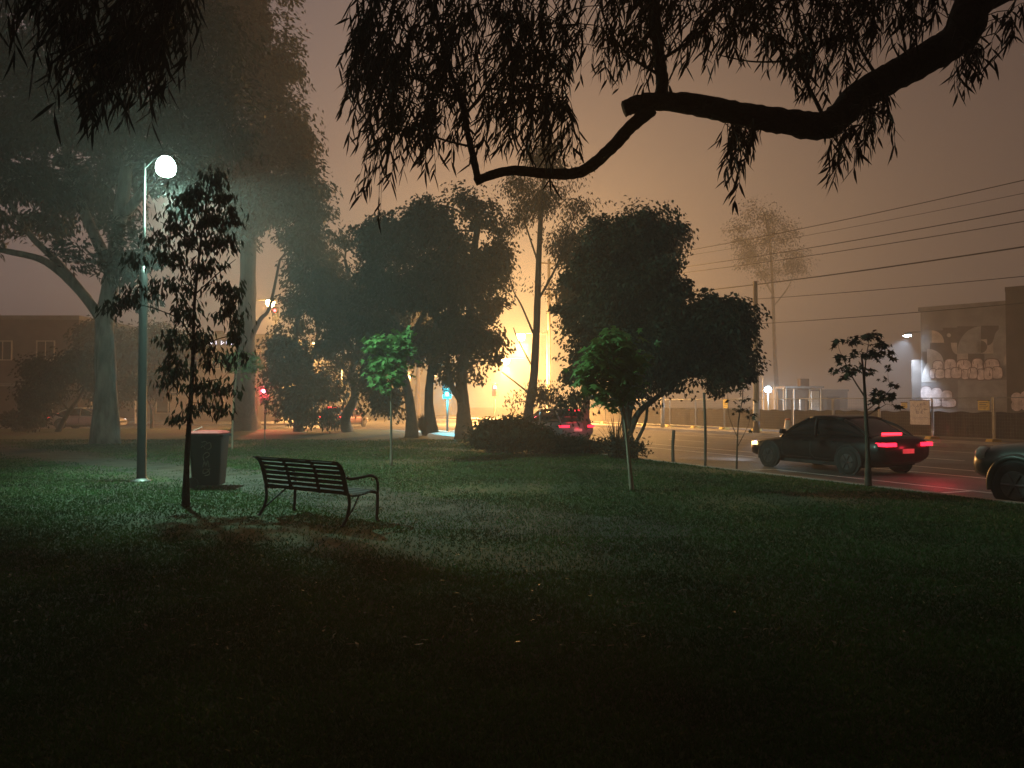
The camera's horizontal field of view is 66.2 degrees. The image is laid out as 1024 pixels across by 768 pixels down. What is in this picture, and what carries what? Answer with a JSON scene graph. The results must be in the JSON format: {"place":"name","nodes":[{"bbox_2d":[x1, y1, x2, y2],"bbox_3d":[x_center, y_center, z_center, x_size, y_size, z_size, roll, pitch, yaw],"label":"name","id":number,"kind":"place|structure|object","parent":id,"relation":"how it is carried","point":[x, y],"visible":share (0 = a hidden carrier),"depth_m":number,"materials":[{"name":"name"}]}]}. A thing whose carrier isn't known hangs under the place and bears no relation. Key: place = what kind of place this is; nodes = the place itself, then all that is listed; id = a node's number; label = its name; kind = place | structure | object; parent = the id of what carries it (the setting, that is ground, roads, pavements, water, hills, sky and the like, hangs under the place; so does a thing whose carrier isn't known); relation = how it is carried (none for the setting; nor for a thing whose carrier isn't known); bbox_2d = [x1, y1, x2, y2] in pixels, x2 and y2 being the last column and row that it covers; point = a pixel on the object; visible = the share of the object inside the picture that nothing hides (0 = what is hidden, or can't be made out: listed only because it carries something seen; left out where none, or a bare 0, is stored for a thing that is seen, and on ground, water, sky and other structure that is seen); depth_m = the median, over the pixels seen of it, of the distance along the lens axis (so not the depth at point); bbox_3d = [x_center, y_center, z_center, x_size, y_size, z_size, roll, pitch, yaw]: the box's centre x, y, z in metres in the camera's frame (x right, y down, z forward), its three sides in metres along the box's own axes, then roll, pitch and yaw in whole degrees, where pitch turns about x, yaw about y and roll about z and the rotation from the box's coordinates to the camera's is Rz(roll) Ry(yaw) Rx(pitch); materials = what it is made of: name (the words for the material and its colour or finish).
{"place":"outdoors","nodes":[
{"label":"outdoors","id":0,"kind":"place"},
{"bbox_2d":[0,420,320,425],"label":"corner pavement","id":1,"kind":"structure","parent":0,"point":[204,423],"depth_m":60.81,"materials":[{"name":"concrete"}]},
{"bbox_2d":[0,315,155,413],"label":"shop row","id":2,"kind":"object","parent":1,"relation":"on","point":[22,335],"visible":0.38,"depth_m":66.08,"materials":[{"name":"brick"}]},
{"bbox_2d":[0,340,11,359],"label":"window","id":3,"kind":"structure","parent":2,"relation":"in","point":[5,345],"depth_m":66.05,"materials":[{"name":"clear glass"}]},
{"bbox_2d":[36,340,54,359],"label":"window","id":4,"kind":"structure","parent":2,"relation":"in","point":[41,345],"depth_m":66.05,"materials":[{"name":"grey glass"}]},
{"bbox_2d":[55,397,67,413],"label":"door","id":5,"kind":"structure","parent":2,"relation":"in","point":[58,407],"depth_m":65.92,"materials":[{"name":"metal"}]},
{"bbox_2d":[118,392,137,422],"bbox_3d":[-30.649,1.862,61.973,2.600,2.440,1.400,0,-1,0],"label":"bus shelter","id":6,"kind":"object","parent":1,"relation":"on","point":[125,413],"visible":0.22,"depth_m":62.58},
{"bbox_2d":[170,396,195,422],"bbox_3d":[-25.638,1.989,61.215,2.000,2.150,0.150,0,-1,0],"label":"notice hoarding","id":7,"kind":"object","parent":1,"relation":"on","point":[183,399],"visible":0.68,"depth_m":61.15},
{"bbox_2d":[91,331,320,420],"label":"corner shop","id":8,"kind":"structure","parent":1,"relation":"on","point":[161,411],"depth_m":67.98,"materials":[{"name":"concrete"}]},
{"bbox_2d":[155,392,180,413],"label":"window","id":9,"kind":"structure","parent":8,"relation":"in","point":[163,407],"depth_m":67.95,"materials":[{"name":"grey glass"}]},
{"bbox_2d":[199,393,223,413],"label":"window","id":10,"kind":"structure","parent":8,"relation":"in","point":[200,396],"depth_m":67.95,"materials":[{"name":"grey glass"}]},
{"bbox_2d":[256,351,266,367],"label":"window","id":11,"kind":"structure","parent":8,"relation":"in","point":[257,352],"depth_m":68.05,"materials":[{"name":"brown glass"}]},
{"bbox_2d":[272,306,278,423],"bbox_3d":[-18.144,-1.425,60.016,0.523,9.119,0.522,1,-2,-42],"label":"traffic light","id":12,"kind":"object","parent":1,"relation":"on","point":[275,314],"visible":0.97,"depth_m":60.14,"materials":[{"name":"metal"}]},
{"bbox_2d":[0,426,365,428],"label":"side street","id":13,"kind":"structure","parent":0,"point":[198,427],"depth_m":55.26,"materials":[{"name":"grey asphalt"}]},
{"bbox_2d":[48,407,126,427],"bbox_3d":[-28.066,2.284,51.960,4.660,1.470,2.080,0,-1,0],"label":"sedan","id":14,"kind":"object","parent":13,"relation":"on","point":[78,417],"visible":0.46,"depth_m":51.20,"materials":[{"name":"beige paint"}]},
{"bbox_2d":[118,362,171,427],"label":"street tree","id":15,"kind":"object","parent":13,"relation":"on","point":[132,383],"visible":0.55,"depth_m":45.71,"materials":[{"name":"green plant"}]},
{"bbox_2d":[322,406,367,427],"bbox_3d":[-11.951,2.336,55.960,2.080,1.558,4.660,0,-1,15],"label":"hatchback","id":16,"kind":"object","parent":13,"relation":"on","point":[357,420],"visible":0.23,"depth_m":56.06,"materials":[{"name":"grey paint"}]},
{"bbox_2d":[0,442,696,538],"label":"path","id":17,"kind":"structure","parent":0,"point":[79,457],"depth_m":12.44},
{"bbox_2d":[417,414,436,435],"bbox_3d":[-4.248,1.956,38.361,1.646,1.122,1.563,0,-1,0],"label":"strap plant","id":18,"kind":"object","parent":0,"point":[421,421],"visible":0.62,"depth_m":38.10,"materials":[{"name":"green plant"}]},
{"bbox_2d":[0,429,1023,767],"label":"lawn","id":19,"kind":"structure","parent":0,"point":[358,435],"depth_m":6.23,"materials":[{"name":"green plant"}]},
{"bbox_2d":[0,406,54,431],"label":"shrub","id":20,"kind":"object","parent":19,"relation":"on","point":[8,418],"visible":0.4,"depth_m":43.56,"materials":[{"name":"green plant"}]},
{"bbox_2d":[5,345,94,432],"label":"leaning tree","id":21,"kind":"object","parent":19,"relation":"on","point":[42,388],"visible":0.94,"depth_m":39.55,"materials":[{"name":"green plant"}]},
{"bbox_2d":[0,0,207,149],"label":"drooping gum","id":22,"kind":"object","parent":19,"relation":"on","point":[108,53],"visible":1,"depth_m":5.11,"materials":[{"name":"green plant"}]},
{"bbox_2d":[0,0,281,443],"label":"gum tree","id":23,"kind":"object","parent":19,"relation":"on","point":[83,190],"visible":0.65,"depth_m":29.96,"materials":[{"name":"green plant"}]},
{"bbox_2d":[131,153,175,481],"bbox_3d":[-7.340,-1.377,16.085,0.833,6.742,0.400,0,-1,0],"label":"park lamp post","id":24,"kind":"object","parent":19,"relation":"on","point":[165,165],"visible":0.96,"depth_m":16.00,"materials":[{"name":"grey metal"}]},
{"bbox_2d":[94,163,256,506],"bbox_3d":[-5.216,-0.741,12.189,2.479,5.365,0.948,0,-1,0],"label":"gum sapling","id":25,"kind":"object","parent":19,"relation":"on","point":[208,219],"visible":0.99,"depth_m":12.13,"materials":[{"name":"green plant"}]},
{"bbox_2d":[185,427,230,487],"bbox_3d":[-5.807,1.387,14.974,0.730,1.140,0.750,0,-1,-6],"label":"wheelie bin","id":26,"kind":"object","parent":19,"relation":"on","point":[208,453],"visible":0.91,"depth_m":14.68,"materials":[{"name":"plastic"}]},
{"bbox_2d":[212,350,265,448],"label":"green sapling","id":27,"kind":"object","parent":19,"relation":"on","point":[252,366],"visible":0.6,"depth_m":27.07,"materials":[{"name":"green plant"}]},
{"bbox_2d":[164,0,360,430],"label":"gum tree","id":28,"kind":"object","parent":19,"relation":"on","point":[288,146],"visible":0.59,"depth_m":41.99,"materials":[{"name":"green plant"}]},
{"bbox_2d":[260,385,268,428],"bbox_3d":[-14.843,1.445,46.944,0.523,2.755,0.522,-1,-2,42],"label":"traffic light","id":29,"kind":"object","parent":19,"relation":"on","point":[262,389],"visible":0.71,"depth_m":47.03,"materials":[{"name":"metal"}]},
{"bbox_2d":[262,399,271,446],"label":"tiny sapling","id":30,"kind":"object","parent":19,"relation":"on","point":[267,406],"visible":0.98,"depth_m":28.31,"materials":[{"name":"green plant"}]},
{"bbox_2d":[252,209,362,432],"bbox_3d":[-10.457,-3.281,41.133,6.007,12.340,4.748,-1,-2,34],"label":"bushy tree","id":31,"kind":"object","parent":19,"relation":"on","point":[297,377],"visible":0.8,"depth_m":40.67,"materials":[{"name":"green plant"}]},
{"bbox_2d":[252,456,379,526],"bbox_3d":[-2.732,1.445,10.865,1.820,0.867,0.765,-1,-2,37],"label":"park bench","id":32,"kind":"object","parent":19,"relation":"on","point":[344,489],"visible":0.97,"depth_m":10.62,"materials":[{"name":"black metal"}]},
{"bbox_2d":[304,220,367,431],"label":"crooked tree","id":33,"kind":"object","parent":19,"relation":"on","point":[339,288],"visible":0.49,"depth_m":39.69,"materials":[{"name":"green plant"}]},
{"bbox_2d":[359,325,422,465],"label":"staked sapling","id":34,"kind":"object","parent":19,"relation":"on","point":[399,346],"visible":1,"depth_m":20.00,"materials":[{"name":"green plant"}]},
{"bbox_2d":[336,191,463,437],"bbox_3d":[-5.169,-3.095,36.828,5.774,11.700,5.967,1,-1,-24],"label":"round tree","id":35,"kind":"object","parent":19,"relation":"on","point":[398,292],"visible":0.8,"depth_m":36.07,"materials":[{"name":"green plant"}]},
{"bbox_2d":[411,179,523,438],"bbox_3d":[-2.061,-3.226,35.895,5.135,12.095,4.445,-1,-1,22],"label":"forked tree","id":36,"kind":"object","parent":19,"relation":"on","point":[470,336],"visible":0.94,"depth_m":35.48,"materials":[{"name":"green plant"}]},
{"bbox_2d":[462,409,540,453],"bbox_3d":[-0.323,1.517,24.865,2.566,1.458,1.979,0,-1,0],"label":"shrub","id":37,"kind":"object","parent":19,"relation":"on","point":[494,436],"visible":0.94,"depth_m":24.57,"materials":[{"name":"green plant"}]},
{"bbox_2d":[1,435,1022,648],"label":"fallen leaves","id":38,"kind":"object","parent":19,"relation":"on","point":[987,640],"visible":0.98,"depth_m":6.71,"materials":[{"name":"brown plant"}]},
{"bbox_2d":[510,416,606,453],"bbox_3d":[1.491,1.631,24.867,3.546,1.258,1.725,0,-1,0],"label":"shrub","id":39,"kind":"object","parent":19,"relation":"on","point":[548,440],"visible":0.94,"depth_m":24.54,"materials":[{"name":"green plant"}]},
{"bbox_2d":[562,325,660,489],"bbox_3d":[1.814,0.459,14.421,1.851,3.079,1.134,0,-1,0],"label":"staked sapling","id":40,"kind":"object","parent":19,"relation":"on","point":[616,351],"visible":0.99,"depth_m":14.34,"materials":[{"name":"green plant"}]},
{"bbox_2d":[594,413,636,458],"bbox_3d":[2.929,1.400,22.491,1.522,1.476,1.134,-1,-2,41],"label":"strap plant","id":41,"kind":"object","parent":19,"relation":"on","point":[618,434],"visible":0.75,"depth_m":22.35,"materials":[{"name":"green plant"}]},
{"bbox_2d":[591,431,653,458],"bbox_3d":[3.137,1.750,22.456,1.815,0.879,1.409,0,-1,0],"label":"shrub","id":42,"kind":"object","parent":19,"relation":"on","point":[635,448],"visible":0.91,"depth_m":22.29,"materials":[{"name":"green plant"}]},
{"bbox_2d":[545,192,699,438],"bbox_3d":[4.639,-2.688,32.872,6.588,10.458,4.692,0,-1,0],"label":"olive tree","id":43,"kind":"object","parent":19,"relation":"on","point":[567,295],"visible":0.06,"depth_m":32.65,"materials":[{"name":"green plant"}]},
{"bbox_2d":[335,0,1023,232],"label":"overhanging gum","id":44,"kind":"object","parent":19,"relation":"on","point":[959,35],"visible":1,"depth_m":6.08,"materials":[{"name":"green plant"}]},
{"bbox_2d":[827,329,904,485],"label":"young maple","id":45,"kind":"object","parent":19,"relation":"on","point":[872,354],"visible":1,"depth_m":15.10,"materials":[{"name":"green plant"}]},
{"bbox_2d":[0,0,1023,407],"label":"sky","id":46,"kind":"structure","parent":0,"point":[944,149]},
{"bbox_2d":[339,408,909,425],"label":"ground","id":47,"kind":"structure","parent":0,"point":[863,408],"depth_m":241.37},
{"bbox_2d":[63,313,217,411],"bbox_3d":[-23.611,-0.970,50.062,9.792,8.039,5.552,0,-1,0],"label":"dark tree","id":48,"kind":"object","parent":47,"relation":"on","point":[127,356],"visible":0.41,"depth_m":49.27,"materials":[{"name":"green plant"}]},
{"bbox_2d":[1,428,1023,503],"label":"kerb","id":49,"kind":"structure","parent":47,"relation":"on","point":[966,496],"depth_m":17.63,"materials":[{"name":"concrete"}]},
{"bbox_2d":[671,430,674,461],"bbox_3d":[4.348,1.698,21.165,0.116,0.918,0.090,0,-1,0],"label":"timber bollard","id":50,"kind":"object","parent":49,"relation":"on","point":[672,447],"visible":0.92,"depth_m":21.14,"materials":[{"name":"wood"}]},
{"bbox_2d":[703,393,706,465],"bbox_3d":[4.867,1.169,19.812,0.093,1.910,0.070,0,-1,0],"label":"timber stake","id":51,"kind":"object","parent":49,"relation":"on","point":[705,433],"visible":0.92,"depth_m":19.79,"materials":[{"name":"brown wood"}]},
{"bbox_2d":[481,137,606,422],"bbox_3d":[1.231,-4.090,34.531,5.432,13.727,4.414,-1,-2,34],"label":"slender gum","id":52,"kind":"object","parent":47,"relation":"on","point":[541,202],"visible":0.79,"depth_m":33.84,"materials":[{"name":"green plant"}]},
{"bbox_2d":[546,200,771,455],"bbox_3d":[4.596,-1.708,24.172,7.080,8.163,4.476,0,-1,0],"label":"spreading tree","id":53,"kind":"object","parent":47,"relation":"on","point":[624,277],"visible":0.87,"depth_m":23.25,"materials":[{"name":"green plant"}]},
{"bbox_2d":[397,415,993,447],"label":"kerb","id":54,"kind":"structure","parent":47,"relation":"on","point":[961,445],"depth_m":42.27,"materials":[{"name":"concrete"}]},
{"bbox_2d":[318,416,994,498],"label":"road","id":55,"kind":"structure","parent":0,"point":[927,478],"depth_m":23.67,"materials":[{"name":"grey asphalt"}]},
{"bbox_2d":[358,309,446,418],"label":"distant tree","id":56,"kind":"object","parent":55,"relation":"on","point":[417,393],"visible":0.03,"depth_m":69.81,"materials":[{"name":"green plant"}]},
{"bbox_2d":[443,384,451,430],"bbox_3d":[-3.889,1.287,46.948,0.523,3.071,0.522,-1,-2,42],"label":"traffic light","id":57,"kind":"object","parent":55,"relation":"on","point":[447,393],"visible":0.73,"depth_m":47.05,"materials":[{"name":"metal"}]},
{"bbox_2d":[492,383,497,418],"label":"traffic light","id":58,"kind":"object","parent":55,"relation":"on","point":[494,389],"visible":0.98,"depth_m":66.06,"materials":[{"name":"metal"}]},
{"bbox_2d":[533,408,594,438],"bbox_3d":[1.835,1.833,34.936,2.080,1.558,4.660,1,-1,-24],"label":"hatchback","id":59,"kind":"object","parent":55,"relation":"on","point":[566,425],"visible":0.31,"depth_m":33.06,"materials":[{"name":"grey paint"}]},
{"bbox_2d":[418,430,990,492],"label":"road markings","id":60,"kind":"object","parent":55,"relation":"on","point":[842,476],"visible":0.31,"depth_m":19.84,"materials":[{"name":"paint"}]},
{"bbox_2d":[724,370,757,468],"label":"twiggy sapling","id":61,"kind":"object","parent":55,"relation":"on","point":[742,380],"visible":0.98,"depth_m":19.19,"materials":[{"name":"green plant"}]},
{"bbox_2d":[780,419,790,434],"bbox_3d":[13.470,2.103,38.354,0.550,0.830,0.550,0,-1,0],"label":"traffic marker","id":62,"kind":"object","parent":55,"relation":"on","point":[787,425],"visible":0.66,"depth_m":38.24,"materials":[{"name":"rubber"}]},
{"bbox_2d":[751,415,932,474],"bbox_3d":[8.399,1.533,20.566,2.080,1.470,4.660,1,-1,-24],"label":"sedan","id":63,"kind":"object","parent":55,"relation":"on","point":[838,441],"visible":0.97,"depth_m":19.43,"materials":[{"name":"black paint"}]},
{"bbox_2d":[974,442,1023,501],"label":"parked ute","id":64,"kind":"object","parent":55,"relation":"on","point":[1000,467],"visible":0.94,"depth_m":13.08,"materials":[{"name":"green paint"}]},
{"bbox_2d":[421,415,1005,444],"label":"footpath","id":65,"kind":"structure","parent":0,"point":[956,441],"depth_m":43.88,"materials":[{"name":"concrete"}]},
{"bbox_2d":[516,330,548,407],"bbox_3d":[1.729,-0.664,64.255,2.860,7.600,0.715,0,-1,-12],"label":"street lamp","id":66,"kind":"object","parent":65,"relation":"on","point":[521,336],"visible":0.84,"depth_m":64.67,"materials":[{"name":"metal"}]},
{"bbox_2d":[542,259,559,407],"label":"utility pole","id":67,"kind":"object","parent":65,"relation":"on","point":[548,313],"visible":0.47,"depth_m":65.44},
{"bbox_2d":[551,303,1021,329],"bbox_3d":[15.482,-3.984,38.107,0.032,2.621,61.301,1,-1,-24],"label":"power line","id":68,"kind":"object","parent":67,"relation":"attached to","point":[878,315],"visible":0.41,"depth_m":34.89,"materials":[{"name":"metal"}]},
{"bbox_2d":[550,246,1023,302],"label":"power line","id":69,"kind":"object","parent":67,"relation":"attached to","point":[875,268],"visible":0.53,"depth_m":35.22,"materials":[{"name":"metal"}]},
{"bbox_2d":[550,209,1023,281],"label":"power line","id":70,"kind":"object","parent":67,"relation":"attached to","point":[863,238],"visible":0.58,"depth_m":35.74,"materials":[{"name":"metal"}]},
{"bbox_2d":[555,221,1023,284],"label":"power line","id":71,"kind":"object","parent":67,"relation":"attached to","point":[863,247],"visible":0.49,"depth_m":36.01,"materials":[{"name":"metal"}]},
{"bbox_2d":[555,193,1023,272],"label":"power line","id":72,"kind":"object","parent":67,"relation":"attached to","point":[866,224],"visible":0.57,"depth_m":35.73,"materials":[{"name":"metal"}]},
{"bbox_2d":[556,180,1023,270],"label":"power line","id":73,"kind":"object","parent":67,"relation":"attached to","point":[865,215],"visible":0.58,"depth_m":35.79,"materials":[{"name":"metal"}]},
{"bbox_2d":[660,396,664,427],"bbox_3d":[8.500,-2.084,50.533,3.060,9.782,0.330,1,-1,-23],"label":"street lamp","id":74,"kind":"object","parent":65,"relation":"on","point":[662,425],"visible":0.1,"depth_m":50.87,"materials":[{"name":"metal"}]},
{"bbox_2d":[753,281,759,432],"bbox_3d":[13.022,-1.425,41.926,0.344,8.153,0.335,0,-1,0],"label":"utility pole","id":75,"kind":"object","parent":65,"relation":"on","point":[756,424],"visible":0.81,"depth_m":41.79,"materials":[{"name":"wood"}]},
{"bbox_2d":[749,276,1023,299],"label":"power line","id":76,"kind":"object","parent":75,"relation":"attached to","point":[900,287],"visible":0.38,"depth_m":34.41,"materials":[{"name":"metal"}]},
{"bbox_2d":[435,407,1023,442],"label":"site ground","id":77,"kind":"structure","parent":0,"point":[479,412],"depth_m":109.16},
{"bbox_2d":[320,361,456,415],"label":"terrace","id":78,"kind":"structure","parent":77,"relation":"on","point":[439,402],"depth_m":103.99,"materials":[{"name":"concrete"}]},
{"bbox_2d":[589,400,608,423],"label":"fence panel","id":79,"kind":"object","parent":77,"relation":"on","point":[598,417],"visible":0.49,"depth_m":62.34,"materials":[{"name":"yellow plastic"}]},
{"bbox_2d":[606,408,620,422],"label":"fence panel","id":80,"kind":"object","parent":77,"relation":"on","point":[615,417],"visible":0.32,"depth_m":60.15,"materials":[{"name":"yellow plastic"}]},
{"bbox_2d":[632,402,650,425],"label":"fence panel","id":81,"kind":"object","parent":77,"relation":"on","point":[641,419],"visible":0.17,"depth_m":56.63,"materials":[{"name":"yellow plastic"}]},
{"bbox_2d":[646,399,674,426],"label":"fence panel","id":82,"kind":"object","parent":77,"relation":"on","point":[654,417],"visible":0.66,"depth_m":54.63,"materials":[{"name":"beige metal"}]},
{"bbox_2d":[670,399,700,427],"bbox_3d":[11.340,1.948,52.066,0.620,1.865,2.982,1,-1,-24],"label":"fence panel","id":83,"kind":"object","parent":77,"relation":"on","point":[683,417],"visible":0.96,"depth_m":51.99,"materials":[{"name":"beige metal"}]},
{"bbox_2d":[695,399,729,428],"bbox_3d":[12.500,1.885,49.463,0.620,1.865,2.982,1,-1,-24],"label":"fence panel","id":84,"kind":"object","parent":77,"relation":"on","point":[714,418],"visible":0.96,"depth_m":49.40,"materials":[{"name":"beige metal"}]},
{"bbox_2d":[724,399,761,430],"bbox_3d":[13.659,1.823,46.860,0.620,1.865,2.982,1,-1,-24],"label":"fence panel","id":85,"kind":"object","parent":77,"relation":"on","point":[743,421],"visible":0.67,"depth_m":47.12,"materials":[{"name":"yellow plastic"}]},
{"bbox_2d":[762,377,763,409],"bbox_3d":[16.632,1.184,51.986,0.140,3.379,0.133,0,-1,0],"label":"pale post","id":86,"kind":"object","parent":77,"relation":"on","point":[763,393],"visible":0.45,"depth_m":51.97,"materials":[{"name":"white metal"}]},
{"bbox_2d":[764,387,771,409],"bbox_3d":[18.263,1.591,55.978,0.500,2.795,0.492,0,-1,0],"label":"site lamp","id":87,"kind":"object","parent":77,"relation":"on","point":[767,389],"visible":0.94,"depth_m":55.94,"materials":[{"name":"metal"}]},
{"bbox_2d":[719,196,822,386],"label":"distant gum","id":88,"kind":"object","parent":77,"relation":"on","point":[751,252],"visible":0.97,"depth_m":170.16,"materials":[{"name":"green plant"}]},
{"bbox_2d":[760,399,791,429],"bbox_3d":[14.818,1.761,44.257,0.620,1.865,2.982,1,-1,-24],"label":"fence panel","id":89,"kind":"object","parent":77,"relation":"on","point":[773,419],"visible":0.73,"depth_m":44.34,"materials":[{"name":"brown plastic"}]},
{"bbox_2d":[775,386,823,410],"bbox_3d":[21.575,1.620,59.178,2.900,2.850,2.600,0,-1,0],"label":"carport","id":90,"kind":"object","parent":77,"relation":"on","point":[798,387],"visible":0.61,"depth_m":58.08,"materials":[{"name":"metal"}]},
{"bbox_2d":[761,379,848,414],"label":"site shed","id":91,"kind":"structure","parent":77,"relation":"on","point":[803,396],"depth_m":61.99,"materials":[{"name":"metal"}]},
{"bbox_2d":[805,399,820,410],"bbox_3d":[23.750,1.681,61.942,1.180,0.980,0.069,0,-1,0],"label":"window","id":92,"kind":"structure","parent":91,"relation":"in","point":[806,400],"depth_m":61.93,"materials":[{"name":"grey glass"}]},
{"bbox_2d":[827,396,839,414],"bbox_3d":[25.350,2.031,61.938,1.000,2.100,0.058,0,-1,0],"label":"door","id":93,"kind":"structure","parent":91,"relation":"in","point":[829,401],"depth_m":61.93,"materials":[{"name":"metal"}]},
{"bbox_2d":[792,398,832,425],"bbox_3d":[15.977,1.699,41.654,0.620,1.865,2.982,1,-1,-24],"label":"fence panel","id":94,"kind":"object","parent":77,"relation":"on","point":[800,415],"visible":0.52,"depth_m":41.99,"materials":[{"name":"brown plastic"}]},
{"bbox_2d":[811,391,818,410],"bbox_3d":[21.229,1.709,55.005,0.550,2.413,0.120,0,-1,0],"label":"site sign","id":95,"kind":"object","parent":77,"relation":"on","point":[815,402],"visible":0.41,"depth_m":54.96,"materials":[{"name":"metal"}]},
{"bbox_2d":[833,398,878,416],"bbox_3d":[17.136,1.637,39.052,0.620,1.865,2.982,1,-1,-24],"label":"fence panel","id":96,"kind":"object","parent":77,"relation":"on","point":[853,412],"visible":0.29,"depth_m":39.33,"materials":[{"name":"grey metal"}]},
{"bbox_2d":[879,398,939,438],"bbox_3d":[18.296,1.574,36.449,0.620,1.865,2.982,1,-1,-24],"label":"fence panel","id":97,"kind":"object","parent":77,"relation":"on","point":[901,419],"visible":0.69,"depth_m":36.41,"materials":[{"name":"brown plastic"}]},
{"bbox_2d":[909,400,929,424],"bbox_3d":[18.511,1.286,35.628,0.030,1.115,1.047,1,-1,-24],"label":"notice board","id":98,"kind":"object","parent":97,"relation":"attached to","point":[919,412],"visible":1,"depth_m":35.59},
{"bbox_2d":[911,301,1006,432],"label":"mural building","id":99,"kind":"structure","parent":77,"relation":"on","point":[963,352],"depth_m":44.14,"materials":[{"name":"concrete"},{"name":"mural paint"}]},
{"bbox_2d":[932,397,1001,441],"bbox_3d":[19.455,1.512,33.846,0.620,1.865,2.982,1,-1,-24],"label":"fence panel","id":100,"kind":"object","parent":77,"relation":"on","point":[966,424],"visible":1,"depth_m":33.83,"materials":[{"name":"brown plastic"}]},
{"bbox_2d":[977,400,989,409],"bbox_3d":[19.748,0.885,32.866,0.030,0.430,0.552,1,-1,-24],"label":"warning sign","id":101,"kind":"object","parent":100,"relation":"attached to","point":[983,404],"visible":1,"depth_m":32.86,"materials":[{"name":"yellow metal"}]},
{"bbox_2d":[993,397,1023,440],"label":"fence panel","id":102,"kind":"object","parent":77,"relation":"on","point":[1009,426],"visible":1,"depth_m":32.07,"materials":[{"name":"brown plastic"}]},
{"bbox_2d":[1005,286,1023,412],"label":"dark warehouse","id":103,"kind":"structure","parent":77,"relation":"on","point":[1015,345],"depth_m":42.17,"materials":[{"name":"brick"}]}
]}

